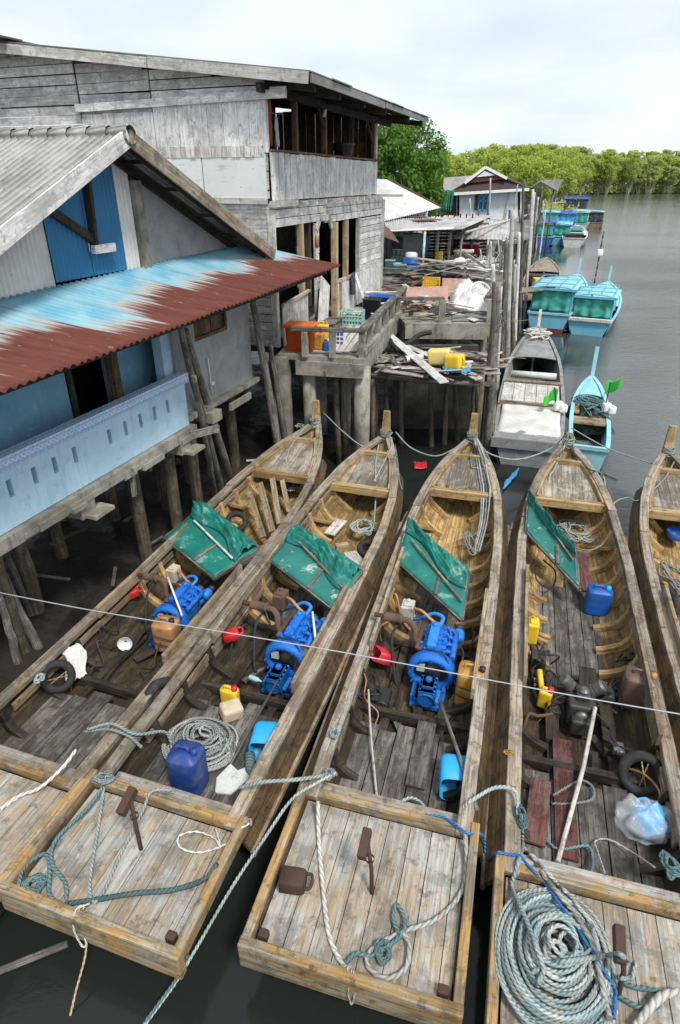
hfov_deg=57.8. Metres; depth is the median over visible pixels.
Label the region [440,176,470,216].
grey roof house
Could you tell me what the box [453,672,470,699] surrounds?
lashing
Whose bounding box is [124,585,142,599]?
bailer
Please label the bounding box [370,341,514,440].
scrap rack
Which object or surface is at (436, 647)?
marine engine
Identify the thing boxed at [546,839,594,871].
rope
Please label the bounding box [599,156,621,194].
mangrove tree
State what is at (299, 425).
rope heap
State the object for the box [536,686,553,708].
jerrycan
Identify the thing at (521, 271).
mooring pole
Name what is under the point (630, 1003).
rope
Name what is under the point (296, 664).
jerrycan
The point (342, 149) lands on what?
washing basin
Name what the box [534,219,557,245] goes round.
fishing boat
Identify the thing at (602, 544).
rope
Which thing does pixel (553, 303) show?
fishing boat
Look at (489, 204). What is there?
mooring pole
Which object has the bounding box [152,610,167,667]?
rope
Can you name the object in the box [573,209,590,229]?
fishing boat
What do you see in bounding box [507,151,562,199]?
mangrove tree
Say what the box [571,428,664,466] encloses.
rope
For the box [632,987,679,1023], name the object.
rope
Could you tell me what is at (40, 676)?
rope heap
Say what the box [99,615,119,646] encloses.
hose
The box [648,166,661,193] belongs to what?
mangrove tree
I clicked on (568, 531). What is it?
rope heap
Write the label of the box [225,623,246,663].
hose
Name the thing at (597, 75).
sky
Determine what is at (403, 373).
plank
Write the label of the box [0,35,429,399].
weathered house
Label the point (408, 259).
drum
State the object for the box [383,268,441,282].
board pile
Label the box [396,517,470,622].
canvas panel
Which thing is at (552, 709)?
plank
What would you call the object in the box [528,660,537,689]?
hose
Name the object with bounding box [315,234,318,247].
hanging lantern
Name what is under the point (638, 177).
mangrove tree
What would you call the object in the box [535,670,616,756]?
marine engine
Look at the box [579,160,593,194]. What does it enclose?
mangrove tree
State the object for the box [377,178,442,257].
house with white roof
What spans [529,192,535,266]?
mooring pole
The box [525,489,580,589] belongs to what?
canvas panel
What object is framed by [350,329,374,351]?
plank
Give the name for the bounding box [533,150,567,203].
mangrove tree
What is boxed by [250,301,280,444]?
mooring pole
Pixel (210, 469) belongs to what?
mooring pole
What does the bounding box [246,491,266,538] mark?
plank
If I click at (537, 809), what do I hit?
plank
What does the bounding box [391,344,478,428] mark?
retaining wall
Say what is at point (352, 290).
draped cloth
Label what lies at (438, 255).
drum
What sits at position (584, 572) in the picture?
plank
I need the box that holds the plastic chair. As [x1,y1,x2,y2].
[391,249,403,261]
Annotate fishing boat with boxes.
[517,286,538,324]
[523,257,560,306]
[527,259,587,333]
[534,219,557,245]
[540,209,559,219]
[548,220,572,244]
[553,201,563,209]
[558,210,577,226]
[561,225,587,247]
[563,197,589,211]
[567,266,621,336]
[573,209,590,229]
[585,209,604,228]
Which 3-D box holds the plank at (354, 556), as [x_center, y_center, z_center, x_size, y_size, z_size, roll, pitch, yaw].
[0.245,0.770,9.763,0.220,0.044,0.510,-9,30,-17]
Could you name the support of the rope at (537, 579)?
on the wooden longboat at (630, 900)
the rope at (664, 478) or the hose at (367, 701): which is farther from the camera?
the rope at (664, 478)
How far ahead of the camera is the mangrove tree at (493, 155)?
116.27 m
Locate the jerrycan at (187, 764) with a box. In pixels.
[166,739,208,795]
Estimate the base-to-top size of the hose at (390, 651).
0.308 m
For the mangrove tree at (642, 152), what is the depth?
306.31 m
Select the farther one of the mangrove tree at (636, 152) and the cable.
the mangrove tree at (636, 152)
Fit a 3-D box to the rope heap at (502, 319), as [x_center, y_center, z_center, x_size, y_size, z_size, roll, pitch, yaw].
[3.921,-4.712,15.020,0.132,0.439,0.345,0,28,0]
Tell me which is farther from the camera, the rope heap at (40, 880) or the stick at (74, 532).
the stick at (74, 532)
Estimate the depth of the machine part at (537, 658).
7.58 m
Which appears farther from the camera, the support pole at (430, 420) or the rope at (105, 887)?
the support pole at (430, 420)
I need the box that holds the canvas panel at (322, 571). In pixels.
[270,524,362,609]
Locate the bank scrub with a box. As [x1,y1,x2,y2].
[437,193,578,214]
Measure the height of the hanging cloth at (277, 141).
0.502 m
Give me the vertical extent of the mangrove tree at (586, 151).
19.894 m
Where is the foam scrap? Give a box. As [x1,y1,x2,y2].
[215,764,248,794]
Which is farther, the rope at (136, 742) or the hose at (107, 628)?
the hose at (107, 628)
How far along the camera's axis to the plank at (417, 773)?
6.48 m
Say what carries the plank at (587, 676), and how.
on the wooden longboat at (630, 900)
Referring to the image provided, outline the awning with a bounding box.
[384,226,398,242]
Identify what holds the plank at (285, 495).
on the wooden longboat at (43, 736)
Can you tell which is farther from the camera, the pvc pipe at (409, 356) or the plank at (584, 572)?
the pvc pipe at (409, 356)
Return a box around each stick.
[37,574,70,580]
[49,526,87,544]
[111,566,116,585]
[123,515,132,521]
[151,536,162,543]
[367,689,377,794]
[489,242,491,274]
[499,245,500,274]
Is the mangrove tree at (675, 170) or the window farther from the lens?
the mangrove tree at (675, 170)
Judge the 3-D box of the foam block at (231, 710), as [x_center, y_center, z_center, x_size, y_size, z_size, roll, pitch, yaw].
[-1.234,2.254,6.981,0.240,0.170,0.200,-9,35,-28]
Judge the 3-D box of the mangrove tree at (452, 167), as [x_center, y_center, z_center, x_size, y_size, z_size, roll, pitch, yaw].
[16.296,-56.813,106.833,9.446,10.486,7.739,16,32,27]
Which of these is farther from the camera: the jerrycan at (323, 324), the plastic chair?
the plastic chair
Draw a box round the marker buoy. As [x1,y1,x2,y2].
[591,231,604,295]
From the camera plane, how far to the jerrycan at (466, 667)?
7.08 m
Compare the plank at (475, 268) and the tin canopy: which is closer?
the plank at (475, 268)
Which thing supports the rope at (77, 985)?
hanging from the wooden longboat at (159, 933)
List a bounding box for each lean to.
[450,219,509,267]
[469,219,528,265]
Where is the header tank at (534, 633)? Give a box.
[528,615,550,686]
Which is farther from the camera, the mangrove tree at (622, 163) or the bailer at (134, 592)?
the mangrove tree at (622, 163)
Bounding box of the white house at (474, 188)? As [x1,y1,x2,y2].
[439,166,528,263]
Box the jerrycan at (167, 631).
[151,615,180,651]
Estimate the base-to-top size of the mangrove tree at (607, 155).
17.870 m
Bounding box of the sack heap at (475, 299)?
[450,278,488,310]
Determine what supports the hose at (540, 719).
on the wooden longboat at (630, 900)
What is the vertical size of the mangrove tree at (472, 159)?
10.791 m
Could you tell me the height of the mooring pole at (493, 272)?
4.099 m
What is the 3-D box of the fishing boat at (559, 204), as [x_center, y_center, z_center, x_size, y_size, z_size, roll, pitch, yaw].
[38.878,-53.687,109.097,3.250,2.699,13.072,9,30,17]
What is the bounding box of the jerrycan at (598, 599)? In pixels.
[583,583,612,616]
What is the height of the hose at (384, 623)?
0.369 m
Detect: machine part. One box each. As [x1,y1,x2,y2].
[358,671,391,707]
[528,643,559,671]
[596,679,622,710]
[602,735,631,757]
[615,651,634,664]
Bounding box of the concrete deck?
[395,279,504,412]
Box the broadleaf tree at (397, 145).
[347,119,451,236]
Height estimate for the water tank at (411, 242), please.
1.300 m
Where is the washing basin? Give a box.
[332,143,353,155]
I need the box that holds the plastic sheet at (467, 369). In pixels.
[442,363,470,372]
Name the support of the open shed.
on the mud bank
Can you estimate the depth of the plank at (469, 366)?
12.99 m
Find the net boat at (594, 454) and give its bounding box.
[568,347,610,473]
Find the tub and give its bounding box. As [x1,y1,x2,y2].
[667,526,679,541]
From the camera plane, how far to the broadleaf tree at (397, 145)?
32.75 m
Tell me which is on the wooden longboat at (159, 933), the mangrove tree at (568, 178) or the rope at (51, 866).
the rope at (51, 866)
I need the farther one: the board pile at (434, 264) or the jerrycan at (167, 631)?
the board pile at (434, 264)
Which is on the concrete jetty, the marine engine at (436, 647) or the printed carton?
the printed carton
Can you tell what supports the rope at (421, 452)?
attached to the wooden longboat at (362, 821)
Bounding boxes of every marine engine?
[137,563,214,646]
[242,587,327,698]
[374,598,464,711]
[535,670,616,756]
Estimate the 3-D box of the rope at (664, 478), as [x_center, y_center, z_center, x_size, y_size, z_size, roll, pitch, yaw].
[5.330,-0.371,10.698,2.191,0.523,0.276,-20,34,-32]
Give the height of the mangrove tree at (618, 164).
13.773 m
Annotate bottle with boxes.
[245,750,255,774]
[248,675,261,681]
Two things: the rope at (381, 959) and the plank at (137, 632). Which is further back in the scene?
the plank at (137, 632)
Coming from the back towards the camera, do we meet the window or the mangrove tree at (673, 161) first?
the mangrove tree at (673, 161)
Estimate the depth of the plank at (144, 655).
8.02 m
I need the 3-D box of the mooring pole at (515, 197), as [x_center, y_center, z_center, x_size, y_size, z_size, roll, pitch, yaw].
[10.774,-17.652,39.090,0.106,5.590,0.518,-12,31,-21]
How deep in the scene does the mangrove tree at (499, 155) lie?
117.47 m
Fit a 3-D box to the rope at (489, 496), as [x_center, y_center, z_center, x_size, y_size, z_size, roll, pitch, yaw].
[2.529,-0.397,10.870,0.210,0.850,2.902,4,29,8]
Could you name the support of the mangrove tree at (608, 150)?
on the far shore
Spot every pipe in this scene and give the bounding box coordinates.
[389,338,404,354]
[403,330,431,344]
[403,354,423,361]
[536,669,543,688]
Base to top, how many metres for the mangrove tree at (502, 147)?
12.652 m
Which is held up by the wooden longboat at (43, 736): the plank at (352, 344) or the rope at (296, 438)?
the rope at (296, 438)
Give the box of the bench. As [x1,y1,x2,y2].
[310,317,342,326]
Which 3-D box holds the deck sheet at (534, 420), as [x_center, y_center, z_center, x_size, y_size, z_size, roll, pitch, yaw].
[4.447,-2.160,14.397,1.368,0.137,1.752,8,29,15]
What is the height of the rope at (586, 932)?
0.622 m
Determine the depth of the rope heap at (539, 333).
20.30 m
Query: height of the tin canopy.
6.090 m
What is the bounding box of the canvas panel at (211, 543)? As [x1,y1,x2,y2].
[163,500,258,580]
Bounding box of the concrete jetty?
[274,286,406,465]
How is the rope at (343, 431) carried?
attached to the wooden longboat at (43, 736)
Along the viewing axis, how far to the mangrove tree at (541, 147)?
128.59 m
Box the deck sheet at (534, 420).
[499,403,560,437]
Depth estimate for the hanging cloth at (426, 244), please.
23.83 m
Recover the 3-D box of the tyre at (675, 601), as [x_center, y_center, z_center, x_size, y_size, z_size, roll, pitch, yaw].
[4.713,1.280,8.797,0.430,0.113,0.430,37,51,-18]
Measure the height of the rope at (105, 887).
0.151 m
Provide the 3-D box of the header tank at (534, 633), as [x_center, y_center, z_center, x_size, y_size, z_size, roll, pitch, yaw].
[2.449,1.711,7.631,0.299,0.683,0.610,7,29,14]
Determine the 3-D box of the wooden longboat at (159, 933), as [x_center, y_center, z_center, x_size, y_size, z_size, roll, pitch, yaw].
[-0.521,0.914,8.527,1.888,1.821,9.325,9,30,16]
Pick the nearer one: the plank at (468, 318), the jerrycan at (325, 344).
the jerrycan at (325, 344)
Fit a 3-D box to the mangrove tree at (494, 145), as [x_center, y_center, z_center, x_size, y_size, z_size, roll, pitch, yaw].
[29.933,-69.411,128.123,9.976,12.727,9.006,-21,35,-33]
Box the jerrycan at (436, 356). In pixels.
[428,348,452,365]
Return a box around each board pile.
[364,291,401,295]
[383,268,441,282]
[393,257,479,284]
[427,253,456,262]
[427,259,502,279]
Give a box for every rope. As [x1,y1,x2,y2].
[0,749,76,810]
[16,787,103,902]
[67,862,218,905]
[69,904,86,1015]
[72,902,89,947]
[83,728,142,748]
[87,722,172,744]
[88,787,171,903]
[143,771,335,1023]
[143,954,188,1022]
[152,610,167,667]
[176,823,249,853]
[239,774,323,788]
[285,415,321,461]
[316,424,321,461]
[316,801,351,969]
[322,412,392,445]
[344,903,406,964]
[347,968,354,1004]
[364,833,468,980]
[373,435,388,523]
[373,437,391,481]
[394,438,402,489]
[395,432,453,456]
[401,796,427,813]
[426,814,617,1019]
[461,785,518,815]
[469,443,489,469]
[473,437,481,547]
[474,437,483,544]
[475,438,486,551]
[476,438,490,551]
[486,435,564,459]
[510,814,638,988]
[524,848,612,1020]
[525,847,593,927]
[533,559,556,588]
[546,435,568,511]
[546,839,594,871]
[551,779,595,804]
[569,435,617,479]
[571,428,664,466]
[576,540,607,550]
[594,838,655,873]
[614,461,674,503]
[617,977,661,1009]
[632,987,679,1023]
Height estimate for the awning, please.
0.796 m
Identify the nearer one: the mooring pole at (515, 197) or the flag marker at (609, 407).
the flag marker at (609, 407)
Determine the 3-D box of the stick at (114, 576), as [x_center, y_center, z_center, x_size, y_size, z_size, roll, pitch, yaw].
[-3.474,0.987,9.463,0.057,0.082,0.588,-7,29,-13]
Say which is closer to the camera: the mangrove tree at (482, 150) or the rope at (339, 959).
the rope at (339, 959)
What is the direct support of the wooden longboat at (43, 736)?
on the river
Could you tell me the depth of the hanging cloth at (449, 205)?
35.73 m
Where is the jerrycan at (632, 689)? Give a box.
[617,665,658,710]
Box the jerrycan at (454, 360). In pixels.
[444,353,464,369]
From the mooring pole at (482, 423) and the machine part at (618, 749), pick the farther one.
the mooring pole at (482, 423)
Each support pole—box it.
[375,379,377,437]
[384,379,388,409]
[398,381,403,444]
[428,376,433,447]
[442,376,449,444]
[453,377,459,441]
[470,380,474,418]
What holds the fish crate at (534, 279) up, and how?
on the fishing boat at (545, 265)
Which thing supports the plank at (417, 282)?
on the plank
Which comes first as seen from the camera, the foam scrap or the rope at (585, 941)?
the rope at (585, 941)
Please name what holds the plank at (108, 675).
on the wooden longboat at (43, 736)
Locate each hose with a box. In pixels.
[90,640,115,675]
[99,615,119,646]
[108,628,148,651]
[140,667,153,678]
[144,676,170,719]
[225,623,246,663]
[261,594,271,624]
[271,600,311,610]
[363,673,378,723]
[379,621,388,640]
[381,641,405,677]
[393,588,410,630]
[468,624,479,655]
[523,712,553,728]
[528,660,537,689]
[535,701,559,723]
[620,758,661,798]
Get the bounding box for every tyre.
[40,659,75,693]
[225,511,247,530]
[357,539,372,557]
[617,750,661,797]
[661,587,679,615]
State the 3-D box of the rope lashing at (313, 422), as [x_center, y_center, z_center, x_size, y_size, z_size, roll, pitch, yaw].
[-0.505,-1.847,12.709,0.237,0.238,0.292,0,28,0]
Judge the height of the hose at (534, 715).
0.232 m
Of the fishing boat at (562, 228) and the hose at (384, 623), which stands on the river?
the fishing boat at (562, 228)
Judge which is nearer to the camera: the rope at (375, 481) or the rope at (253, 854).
the rope at (253, 854)
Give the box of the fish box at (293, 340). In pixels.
[282,320,317,352]
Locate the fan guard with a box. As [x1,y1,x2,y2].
[469,281,489,302]
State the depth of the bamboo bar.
24.64 m
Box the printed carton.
[336,332,345,344]
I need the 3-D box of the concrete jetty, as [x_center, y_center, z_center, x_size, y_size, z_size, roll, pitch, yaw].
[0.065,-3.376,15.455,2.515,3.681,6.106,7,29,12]
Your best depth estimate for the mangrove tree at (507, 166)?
112.60 m
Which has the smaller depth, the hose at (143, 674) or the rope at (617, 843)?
the rope at (617, 843)
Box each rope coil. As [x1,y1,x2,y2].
[161,717,238,771]
[494,887,617,1023]
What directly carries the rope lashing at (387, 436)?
attached to the wooden longboat at (159, 933)
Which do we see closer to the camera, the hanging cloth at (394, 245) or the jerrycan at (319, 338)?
the jerrycan at (319, 338)
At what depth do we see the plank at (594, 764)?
6.52 m
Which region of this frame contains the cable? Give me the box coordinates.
[0,592,679,714]
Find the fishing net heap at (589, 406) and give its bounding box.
[565,394,615,434]
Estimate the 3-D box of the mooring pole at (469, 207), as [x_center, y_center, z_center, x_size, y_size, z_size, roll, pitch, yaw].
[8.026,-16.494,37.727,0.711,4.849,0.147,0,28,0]
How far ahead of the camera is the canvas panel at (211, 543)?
9.31 m
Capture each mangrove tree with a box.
[435,159,456,185]
[437,150,457,186]
[442,150,466,184]
[449,152,476,164]
[456,163,482,175]
[465,146,496,164]
[466,143,500,163]
[478,149,531,182]
[481,152,518,174]
[482,148,519,175]
[487,145,511,150]
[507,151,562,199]
[508,143,539,180]
[512,146,547,195]
[529,143,544,153]
[529,155,575,203]
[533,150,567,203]
[543,144,558,149]
[551,148,581,201]
[553,145,592,199]
[554,158,580,201]
[572,158,585,194]
[575,146,593,189]
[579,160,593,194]
[582,157,598,193]
[584,154,604,193]
[594,151,619,193]
[594,164,609,192]
[599,149,615,154]
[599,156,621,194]
[604,160,619,193]
[611,166,625,193]
[612,152,626,193]
[615,157,631,193]
[621,165,641,193]
[623,154,643,193]
[625,151,640,187]
[628,149,644,156]
[629,159,647,193]
[635,165,652,193]
[641,155,664,193]
[645,151,660,157]
[648,157,667,193]
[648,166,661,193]
[657,163,670,193]
[659,149,674,155]
[659,166,677,193]
[661,154,677,192]
[665,158,679,193]
[666,167,679,193]
[671,156,679,193]
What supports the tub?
on the wooden longboat at (654, 515)
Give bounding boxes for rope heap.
[21,872,46,892]
[33,673,44,683]
[92,772,114,784]
[245,818,251,824]
[285,482,298,491]
[294,423,304,427]
[322,767,337,780]
[330,727,339,738]
[349,519,377,535]
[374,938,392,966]
[375,354,390,362]
[464,531,476,555]
[486,250,503,268]
[500,310,503,326]
[503,749,512,754]
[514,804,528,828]
[522,327,551,339]
[557,519,595,542]
[658,561,679,590]
[658,850,679,880]
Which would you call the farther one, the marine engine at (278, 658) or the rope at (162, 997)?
the marine engine at (278, 658)
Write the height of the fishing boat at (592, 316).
2.060 m
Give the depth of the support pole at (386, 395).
14.52 m
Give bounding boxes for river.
[0,183,679,1023]
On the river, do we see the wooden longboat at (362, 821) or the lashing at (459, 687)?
the wooden longboat at (362, 821)
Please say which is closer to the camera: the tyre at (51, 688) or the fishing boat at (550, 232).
the tyre at (51, 688)
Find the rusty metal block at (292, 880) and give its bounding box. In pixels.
[278,865,313,894]
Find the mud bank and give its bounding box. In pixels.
[0,232,523,692]
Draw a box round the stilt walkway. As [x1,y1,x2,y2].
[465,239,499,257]
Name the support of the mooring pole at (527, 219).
in the river
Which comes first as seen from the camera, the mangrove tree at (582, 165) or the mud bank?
the mud bank
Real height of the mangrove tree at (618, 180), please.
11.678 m
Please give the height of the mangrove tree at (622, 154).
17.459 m
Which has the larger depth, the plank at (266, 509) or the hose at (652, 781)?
the plank at (266, 509)
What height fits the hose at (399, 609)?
0.395 m
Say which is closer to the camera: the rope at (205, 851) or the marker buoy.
the rope at (205, 851)
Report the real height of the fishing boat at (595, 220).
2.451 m
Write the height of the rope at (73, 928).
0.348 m
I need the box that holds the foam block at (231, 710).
[219,698,243,722]
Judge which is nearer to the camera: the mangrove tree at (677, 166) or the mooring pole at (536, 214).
the mooring pole at (536, 214)
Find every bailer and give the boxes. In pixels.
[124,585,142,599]
[222,626,243,643]
[249,721,277,761]
[370,644,394,666]
[439,754,465,800]
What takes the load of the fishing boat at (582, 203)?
on the river
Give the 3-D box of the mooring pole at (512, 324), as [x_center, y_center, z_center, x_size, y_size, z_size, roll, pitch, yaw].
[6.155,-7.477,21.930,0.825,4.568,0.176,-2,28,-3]
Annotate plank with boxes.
[103,663,118,680]
[122,635,148,661]
[130,617,152,639]
[133,646,158,662]
[225,662,262,684]
[241,661,267,683]
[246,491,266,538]
[256,482,275,533]
[270,477,281,524]
[280,479,290,512]
[312,606,322,619]
[324,518,346,535]
[328,324,353,353]
[335,542,348,550]
[336,325,359,353]
[343,333,358,352]
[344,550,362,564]
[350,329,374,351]
[370,292,393,293]
[379,369,423,377]
[381,286,448,304]
[390,356,399,365]
[391,334,448,383]
[392,708,401,731]
[395,302,435,305]
[399,368,459,377]
[401,284,431,308]
[405,316,437,317]
[405,720,435,790]
[406,345,427,357]
[409,279,423,286]
[412,704,422,727]
[418,313,436,314]
[426,269,485,276]
[432,303,467,309]
[438,369,462,371]
[446,302,473,308]
[446,306,486,314]
[447,694,454,719]
[451,312,477,321]
[455,266,466,277]
[460,267,489,269]
[461,363,471,375]
[465,253,490,272]
[465,356,484,361]
[467,371,482,380]
[473,353,481,358]
[519,287,551,292]
[524,776,550,847]
[533,648,548,676]
[544,677,560,718]
[552,737,578,862]
[577,551,591,591]
[579,666,596,685]
[591,734,606,760]
[591,751,597,788]
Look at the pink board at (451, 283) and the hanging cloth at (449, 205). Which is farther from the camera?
the hanging cloth at (449, 205)
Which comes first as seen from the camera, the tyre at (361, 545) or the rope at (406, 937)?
the rope at (406, 937)
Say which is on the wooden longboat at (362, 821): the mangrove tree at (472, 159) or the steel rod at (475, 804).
the steel rod at (475, 804)
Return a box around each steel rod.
[211,679,278,799]
[438,698,478,810]
[555,706,596,862]
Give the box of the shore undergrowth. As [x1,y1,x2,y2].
[568,178,679,193]
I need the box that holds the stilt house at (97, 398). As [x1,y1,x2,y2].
[0,123,340,654]
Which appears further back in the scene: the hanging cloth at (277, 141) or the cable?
the hanging cloth at (277, 141)
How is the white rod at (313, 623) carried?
on the marine engine at (278, 658)
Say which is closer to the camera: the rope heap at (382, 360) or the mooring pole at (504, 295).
the rope heap at (382, 360)
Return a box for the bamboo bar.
[465,214,529,233]
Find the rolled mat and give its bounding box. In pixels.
[511,370,556,380]
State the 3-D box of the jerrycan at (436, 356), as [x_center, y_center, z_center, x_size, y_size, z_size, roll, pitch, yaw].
[2.176,-3.346,13.245,0.524,0.340,0.300,3,28,21]
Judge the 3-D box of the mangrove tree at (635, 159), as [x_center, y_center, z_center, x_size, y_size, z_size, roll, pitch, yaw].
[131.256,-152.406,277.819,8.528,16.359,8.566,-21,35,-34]
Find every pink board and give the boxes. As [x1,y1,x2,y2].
[406,286,447,308]
[442,278,463,296]
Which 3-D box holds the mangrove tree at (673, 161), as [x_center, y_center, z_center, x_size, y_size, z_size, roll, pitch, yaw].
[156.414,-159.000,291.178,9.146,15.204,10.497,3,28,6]
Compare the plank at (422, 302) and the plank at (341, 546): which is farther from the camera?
the plank at (422, 302)
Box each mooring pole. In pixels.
[0,595,21,664]
[4,551,34,616]
[7,573,42,649]
[178,327,223,491]
[184,327,233,481]
[191,374,217,496]
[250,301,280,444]
[268,343,287,438]
[469,199,470,215]
[480,333,489,445]
[483,197,489,245]
[483,281,500,457]
[487,178,490,246]
[491,264,499,392]
[496,286,502,404]
[499,240,507,376]
[501,192,509,249]
[505,210,514,362]
[509,233,514,351]
[510,264,516,335]
[513,184,517,209]
[515,232,520,340]
[518,180,524,332]
[518,204,529,296]
[518,210,522,305]
[523,189,533,324]
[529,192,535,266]
[531,184,536,264]
[531,197,538,254]
[535,196,537,249]
[539,210,545,253]
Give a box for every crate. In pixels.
[340,308,364,325]
[369,294,392,309]
[393,262,406,271]
[422,277,440,286]
[532,277,544,284]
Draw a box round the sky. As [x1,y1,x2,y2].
[0,0,679,171]
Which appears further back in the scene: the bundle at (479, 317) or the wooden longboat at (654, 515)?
the bundle at (479, 317)
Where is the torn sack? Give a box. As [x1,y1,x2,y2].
[61,643,86,679]
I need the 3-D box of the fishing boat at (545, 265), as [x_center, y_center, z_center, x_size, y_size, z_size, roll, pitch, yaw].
[11.312,-12.892,34.459,1.950,1.700,11.275,9,29,15]
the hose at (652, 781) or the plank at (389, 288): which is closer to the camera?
the hose at (652, 781)
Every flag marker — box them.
[543,387,567,412]
[602,377,622,414]
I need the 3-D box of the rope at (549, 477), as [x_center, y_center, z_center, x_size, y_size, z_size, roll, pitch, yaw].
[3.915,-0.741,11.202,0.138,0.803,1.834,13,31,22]
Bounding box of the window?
[477,194,488,210]
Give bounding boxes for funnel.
[117,637,131,650]
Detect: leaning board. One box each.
[318,276,329,321]
[355,273,363,301]
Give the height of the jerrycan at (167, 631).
0.480 m
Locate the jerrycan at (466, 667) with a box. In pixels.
[454,660,485,704]
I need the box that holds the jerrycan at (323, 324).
[316,321,328,338]
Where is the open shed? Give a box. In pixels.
[382,214,502,343]
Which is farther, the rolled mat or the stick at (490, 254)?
the stick at (490, 254)
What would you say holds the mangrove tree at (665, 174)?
in the river
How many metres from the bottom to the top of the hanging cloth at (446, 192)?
1.102 m
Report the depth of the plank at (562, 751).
6.04 m
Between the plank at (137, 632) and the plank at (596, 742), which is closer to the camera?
the plank at (596, 742)
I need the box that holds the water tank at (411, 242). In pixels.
[401,233,422,267]
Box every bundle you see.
[428,305,462,314]
[452,313,485,320]
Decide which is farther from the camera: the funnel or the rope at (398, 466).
the rope at (398, 466)
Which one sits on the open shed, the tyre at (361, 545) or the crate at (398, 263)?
the crate at (398, 263)
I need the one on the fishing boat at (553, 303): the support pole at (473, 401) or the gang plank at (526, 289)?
the gang plank at (526, 289)
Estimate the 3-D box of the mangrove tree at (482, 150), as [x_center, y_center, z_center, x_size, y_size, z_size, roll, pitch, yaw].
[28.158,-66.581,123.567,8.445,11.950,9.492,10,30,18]
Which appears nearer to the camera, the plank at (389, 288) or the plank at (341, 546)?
the plank at (341, 546)
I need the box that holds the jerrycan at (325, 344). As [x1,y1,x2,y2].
[323,338,328,350]
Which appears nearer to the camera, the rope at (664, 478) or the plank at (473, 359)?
the rope at (664, 478)
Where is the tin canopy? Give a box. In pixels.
[521,179,563,250]
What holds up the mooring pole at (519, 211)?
in the river
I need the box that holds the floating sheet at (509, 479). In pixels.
[502,468,518,489]
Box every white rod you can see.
[167,577,182,616]
[311,611,315,638]
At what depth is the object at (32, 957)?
4.99 m
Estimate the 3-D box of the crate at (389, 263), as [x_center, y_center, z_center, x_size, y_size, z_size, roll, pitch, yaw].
[1.881,-9.190,23.058,0.382,0.500,0.382,7,29,12]
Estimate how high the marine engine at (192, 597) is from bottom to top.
0.646 m
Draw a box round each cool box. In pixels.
[453,249,473,262]
[462,241,479,254]
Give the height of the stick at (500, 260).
2.351 m
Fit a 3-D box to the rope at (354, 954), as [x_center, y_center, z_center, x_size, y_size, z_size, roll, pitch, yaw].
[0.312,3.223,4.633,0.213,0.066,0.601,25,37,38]
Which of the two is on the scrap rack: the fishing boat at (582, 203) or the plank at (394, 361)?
the plank at (394, 361)
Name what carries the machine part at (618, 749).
on the wooden longboat at (630, 900)
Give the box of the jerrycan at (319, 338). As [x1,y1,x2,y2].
[314,332,324,349]
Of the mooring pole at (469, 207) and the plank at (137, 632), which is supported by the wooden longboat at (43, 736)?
the plank at (137, 632)
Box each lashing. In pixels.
[150,624,182,646]
[310,416,320,427]
[380,428,390,439]
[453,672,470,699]
[466,431,477,442]
[562,436,574,448]
[661,445,675,457]
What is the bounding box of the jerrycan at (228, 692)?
[220,684,239,701]
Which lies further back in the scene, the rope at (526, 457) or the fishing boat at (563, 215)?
the fishing boat at (563, 215)
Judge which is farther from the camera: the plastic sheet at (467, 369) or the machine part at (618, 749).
the plastic sheet at (467, 369)
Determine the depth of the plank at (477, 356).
13.85 m
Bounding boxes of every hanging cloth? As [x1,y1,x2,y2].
[267,99,272,145]
[274,117,279,146]
[390,236,402,255]
[420,236,429,255]
[439,190,449,211]
[443,190,453,211]
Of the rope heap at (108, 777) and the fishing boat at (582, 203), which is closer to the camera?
the rope heap at (108, 777)
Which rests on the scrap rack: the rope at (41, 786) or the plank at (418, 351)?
the plank at (418, 351)
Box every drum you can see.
[403,252,419,271]
[435,251,442,259]
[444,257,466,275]
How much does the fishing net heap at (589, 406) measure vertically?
0.629 m
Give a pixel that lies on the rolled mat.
(533, 375)
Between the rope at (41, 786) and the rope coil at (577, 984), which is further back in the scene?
the rope at (41, 786)
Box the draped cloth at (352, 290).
[350,272,355,294]
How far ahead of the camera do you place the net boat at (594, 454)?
14.56 m
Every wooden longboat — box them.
[0,399,326,917]
[0,410,403,979]
[237,413,509,1023]
[479,432,679,1023]
[490,309,564,467]
[625,425,679,760]
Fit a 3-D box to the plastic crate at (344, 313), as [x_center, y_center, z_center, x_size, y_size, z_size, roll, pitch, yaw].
[0.305,-4.779,15.075,0.542,0.320,0.422,7,29,12]
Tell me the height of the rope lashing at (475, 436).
0.223 m

